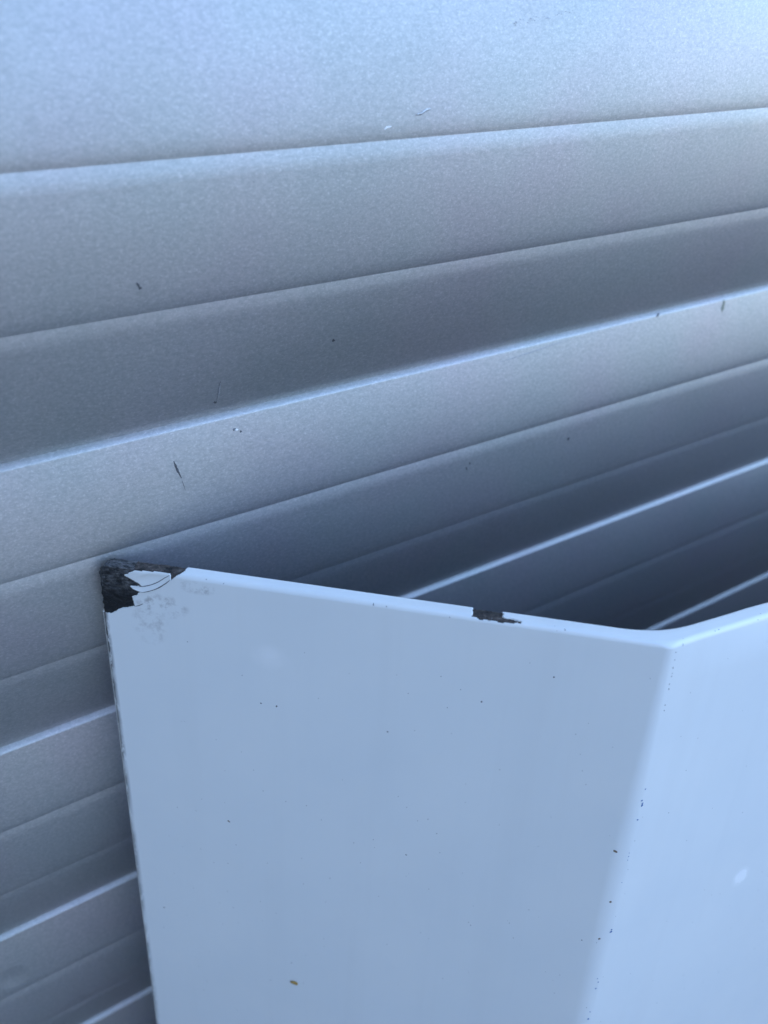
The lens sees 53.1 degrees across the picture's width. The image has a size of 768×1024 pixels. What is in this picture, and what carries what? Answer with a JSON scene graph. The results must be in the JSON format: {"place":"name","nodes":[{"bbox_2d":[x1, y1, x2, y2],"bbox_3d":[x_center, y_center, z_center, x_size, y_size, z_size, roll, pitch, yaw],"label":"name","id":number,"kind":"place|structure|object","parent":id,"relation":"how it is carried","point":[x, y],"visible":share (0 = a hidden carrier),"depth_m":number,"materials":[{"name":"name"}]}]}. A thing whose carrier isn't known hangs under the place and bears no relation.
{"place":"outdoors","nodes":[
{"label":"outdoors","id":0,"kind":"place"},
{"label":"ground","id":1,"kind":"structure","parent":0,"visible":0},
{"bbox_2d":[0,0,767,1023],"bbox_3d":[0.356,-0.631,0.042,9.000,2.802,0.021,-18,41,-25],"label":"roller shutter","id":2,"kind":"object","parent":1,"relation":"on","point":[458,302],"visible":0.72,"depth_m":0.22,"materials":[{"name":"silver metal"}]},
{"bbox_2d":[99,558,767,1023],"bbox_3d":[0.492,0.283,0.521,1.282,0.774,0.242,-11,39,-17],"label":"metal panel","id":3,"kind":"object","parent":1,"relation":"on","point":[347,806],"visible":1,"depth_m":0.22,"materials":[{"name":"white metal"}]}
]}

